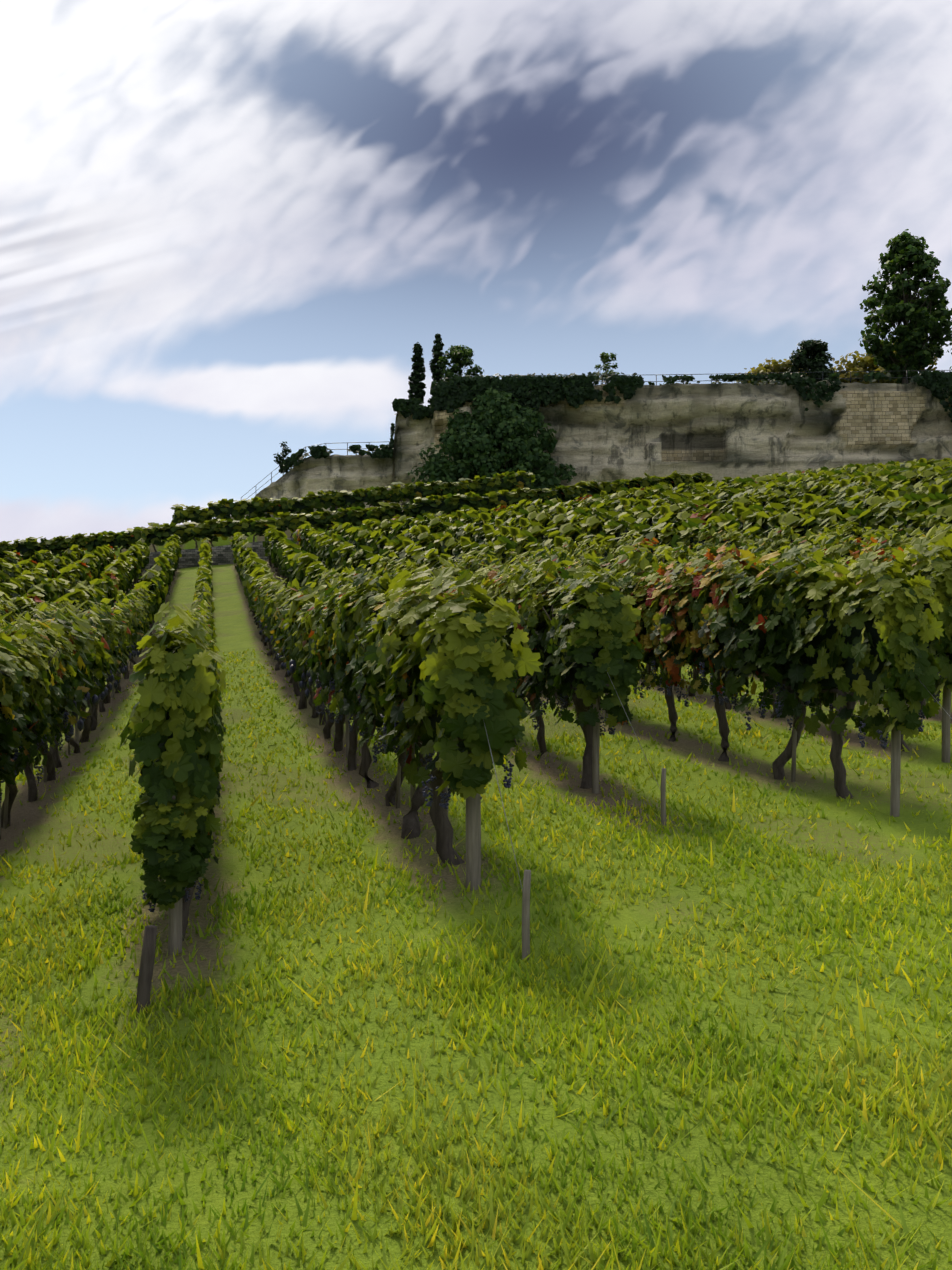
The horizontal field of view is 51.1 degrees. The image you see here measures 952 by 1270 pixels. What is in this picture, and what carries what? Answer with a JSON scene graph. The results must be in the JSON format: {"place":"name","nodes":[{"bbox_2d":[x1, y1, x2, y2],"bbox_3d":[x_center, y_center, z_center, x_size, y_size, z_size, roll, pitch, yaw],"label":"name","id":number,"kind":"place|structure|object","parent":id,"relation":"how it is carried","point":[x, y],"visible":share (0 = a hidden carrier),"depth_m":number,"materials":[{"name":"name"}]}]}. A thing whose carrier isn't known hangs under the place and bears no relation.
{"place":"outdoors","nodes":[
{"label":"outdoors","id":0,"kind":"place"},
{"bbox_2d":[0,504,951,1269],"bbox_3d":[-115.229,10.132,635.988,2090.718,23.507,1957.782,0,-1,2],"label":"grass","id":1,"kind":"structure","parent":0,"point":[236,628],"depth_m":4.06,"materials":[{"name":"green plant"}]},
{"bbox_2d":[0,755,0,834],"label":"vine post","id":2,"kind":"object","parent":1,"relation":"on","point":[0,810],"visible":0.1,"depth_m":8.06,"materials":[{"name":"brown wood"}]},
{"bbox_2d":[75,636,78,743],"bbox_3d":[-5.168,0.859,12.908,0.063,1.702,0.062,0,-1,2],"label":"vine post","id":3,"kind":"object","parent":1,"relation":"on","point":[77,733],"visible":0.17,"depth_m":12.88,"materials":[{"name":"grey wood"}]},
{"bbox_2d":[111,679,114,697],"bbox_3d":[-6.467,0.520,17.750,0.058,1.701,0.060,0,-1,2],"label":"vine post","id":4,"kind":"object","parent":1,"relation":"on","point":[113,692],"visible":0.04,"depth_m":17.72,"materials":[{"name":"grey wood"}]},
{"bbox_2d":[136,925,156,1014],"bbox_3d":[-1.347,1.491,4.037,0.105,0.617,0.064,1,-1,-33],"label":"wooden stake","id":5,"kind":"object","parent":1,"relation":"on","point":[146,967],"visible":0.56,"depth_m":4.02,"materials":[{"name":"grey wood"}]},
{"bbox_2d":[168,898,181,954],"bbox_3d":[-1.415,0.975,4.688,0.071,1.599,0.141,0,-1,-15],"label":"vine post","id":6,"kind":"object","parent":1,"relation":"on","point":[174,929],"visible":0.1,"depth_m":4.67,"materials":[{"name":"grey wood"}]},
{"bbox_2d":[116,538,297,571],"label":"terrace retaining wall","id":7,"kind":"structure","parent":1,"relation":"on","point":[222,555],"depth_m":50.41,"materials":[{"name":"stone"}]},
{"bbox_2d":[345,715,349,757],"bbox_3d":[-1.286,0.645,10.015,0.062,1.701,0.063,0,-1,2],"label":"vine post","id":8,"kind":"object","parent":1,"relation":"on","point":[347,726],"visible":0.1,"depth_m":9.99,"materials":[{"name":"grey wood"}]},
{"bbox_2d":[465,752,480,890],"bbox_3d":[-0.018,0.822,5.269,0.092,1.538,0.136,0,-1,-15],"label":"vine post","id":9,"kind":"object","parent":1,"relation":"on","point":[473,842],"visible":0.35,"depth_m":5.24,"materials":[{"name":"grey wood"}]},
{"bbox_2d":[0,538,951,940],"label":"vine rows","id":10,"kind":"object","parent":1,"relation":"on","point":[424,674],"visible":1,"depth_m":7.16,"materials":[{"name":"green plant"}]},
{"bbox_2d":[0,458,951,651],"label":"vine rows","id":11,"kind":"object","parent":1,"relation":"on","point":[669,510],"visible":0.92,"depth_m":38.73,"materials":[{"name":"green plant"}]},
{"bbox_2d":[0,513,951,767],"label":"vine rows","id":12,"kind":"object","parent":1,"relation":"on","point":[106,641],"visible":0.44,"depth_m":16.90,"materials":[{"name":"green plant"}]},
{"bbox_2d":[407,386,576,494],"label":"bush","id":13,"kind":"object","parent":1,"relation":"on","point":[490,437],"visible":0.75,"depth_m":71.38,"materials":[{"name":"green plant"}]},
{"bbox_2d":[522,870,530,959],"bbox_3d":[0.215,1.317,4.292,0.043,0.614,0.072,0,-1,-15],"label":"wooden stake","id":14,"kind":"object","parent":1,"relation":"on","point":[526,914],"visible":0.58,"depth_m":4.28,"materials":[{"name":"grey wood"}]},
{"bbox_2d":[165,380,951,529],"bbox_3d":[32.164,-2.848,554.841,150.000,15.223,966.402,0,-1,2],"label":"stone wall","id":15,"kind":"structure","parent":1,"relation":"on","point":[720,432],"depth_m":73.59,"materials":[{"name":"beige stone"}]},
{"bbox_2d":[273,441,291,475],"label":"shrub","id":16,"kind":"object","parent":15,"relation":"on","point":[279,460],"visible":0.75,"depth_m":81.62,"materials":[{"name":"green plant"}]},
{"bbox_2d":[407,342,426,401],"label":"cypress tree","id":17,"kind":"object","parent":15,"relation":"on","point":[417,387],"visible":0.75,"depth_m":79.30,"materials":[{"name":"green plant"}]},
{"bbox_2d":[427,333,445,402],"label":"cypress tree","id":18,"kind":"object","parent":15,"relation":"on","point":[437,353],"visible":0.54,"depth_m":79.90,"materials":[{"name":"green plant"}]},
{"bbox_2d":[437,345,483,382],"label":"round tree","id":19,"kind":"object","parent":15,"relation":"on","point":[460,356],"visible":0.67,"depth_m":77.94,"materials":[{"name":"green plant"}]},
{"bbox_2d":[241,370,951,497],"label":"railing","id":20,"kind":"object","parent":15,"relation":"on","point":[850,378],"visible":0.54,"depth_m":75.02,"materials":[{"name":"grey metal"}]},
{"bbox_2d":[594,352,619,383],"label":"tree","id":21,"kind":"object","parent":15,"relation":"on","point":[604,356],"visible":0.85,"depth_m":76.69,"materials":[{"name":"green plant"}]},
{"bbox_2d":[283,370,951,472],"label":"ivy curtain","id":22,"kind":"object","parent":15,"relation":"attached to","point":[575,390],"visible":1,"depth_m":73.00,"materials":[{"name":"green plant"}]},
{"bbox_2d":[736,358,806,384],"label":"bush","id":23,"kind":"object","parent":15,"relation":"on","point":[775,366],"visible":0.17,"depth_m":97.16,"materials":[{"name":"yellow plant"}]},
{"bbox_2d":[783,339,834,381],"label":"dark bush","id":24,"kind":"object","parent":15,"relation":"on","point":[811,355],"visible":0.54,"depth_m":76.20,"materials":[{"name":"green plant"}]},
{"bbox_2d":[830,343,937,383],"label":"bush","id":25,"kind":"object","parent":15,"relation":"on","point":[866,362],"visible":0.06,"depth_m":94.63,"materials":[{"name":"yellow plant"}]},
{"bbox_2d":[858,229,951,383],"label":"tree","id":26,"kind":"object","parent":15,"relation":"on","point":[907,257],"visible":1,"depth_m":78.25,"materials":[{"name":"green plant"}]},
{"bbox_2d":[592,698,599,793],"bbox_3d":[0.915,0.695,7.594,0.057,1.497,0.118,0,-1,-15],"label":"vine post","id":27,"kind":"object","parent":1,"relation":"on","point":[595,760],"visible":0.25,"depth_m":7.58,"materials":[{"name":"grey wood"}]},
{"bbox_2d":[338,537,951,891],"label":"vine trellis wires","id":28,"kind":"object","parent":1,"relation":"on","point":[641,748],"depth_m":6.09,"materials":[{"name":"silver metal"}]},
{"bbox_2d":[660,768,665,825],"bbox_3d":[1.208,1.175,6.436,0.049,0.634,0.079,0,-1,-15],"label":"wooden stake","id":29,"kind":"object","parent":1,"relation":"on","point":[663,796],"visible":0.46,"depth_m":6.42,"materials":[{"name":"grey wood"}]},
{"bbox_2d":[890,690,900,816],"bbox_3d":[2.749,0.700,6.535,0.065,1.468,0.119,0,-1,-15],"label":"vine post","id":30,"kind":"object","parent":1,"relation":"on","point":[895,772],"visible":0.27,"depth_m":6.51,"materials":[{"name":"grey wood"}]},
{"bbox_2d":[942,655,950,762],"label":"vine post","id":31,"kind":"object","parent":1,"relation":"on","point":[946,703],"visible":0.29,"depth_m":8.16,"materials":[{"name":"grey wood"}]},
{"bbox_2d":[0,0,951,543],"label":"sky","id":32,"kind":"structure","parent":0,"point":[231,231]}
]}

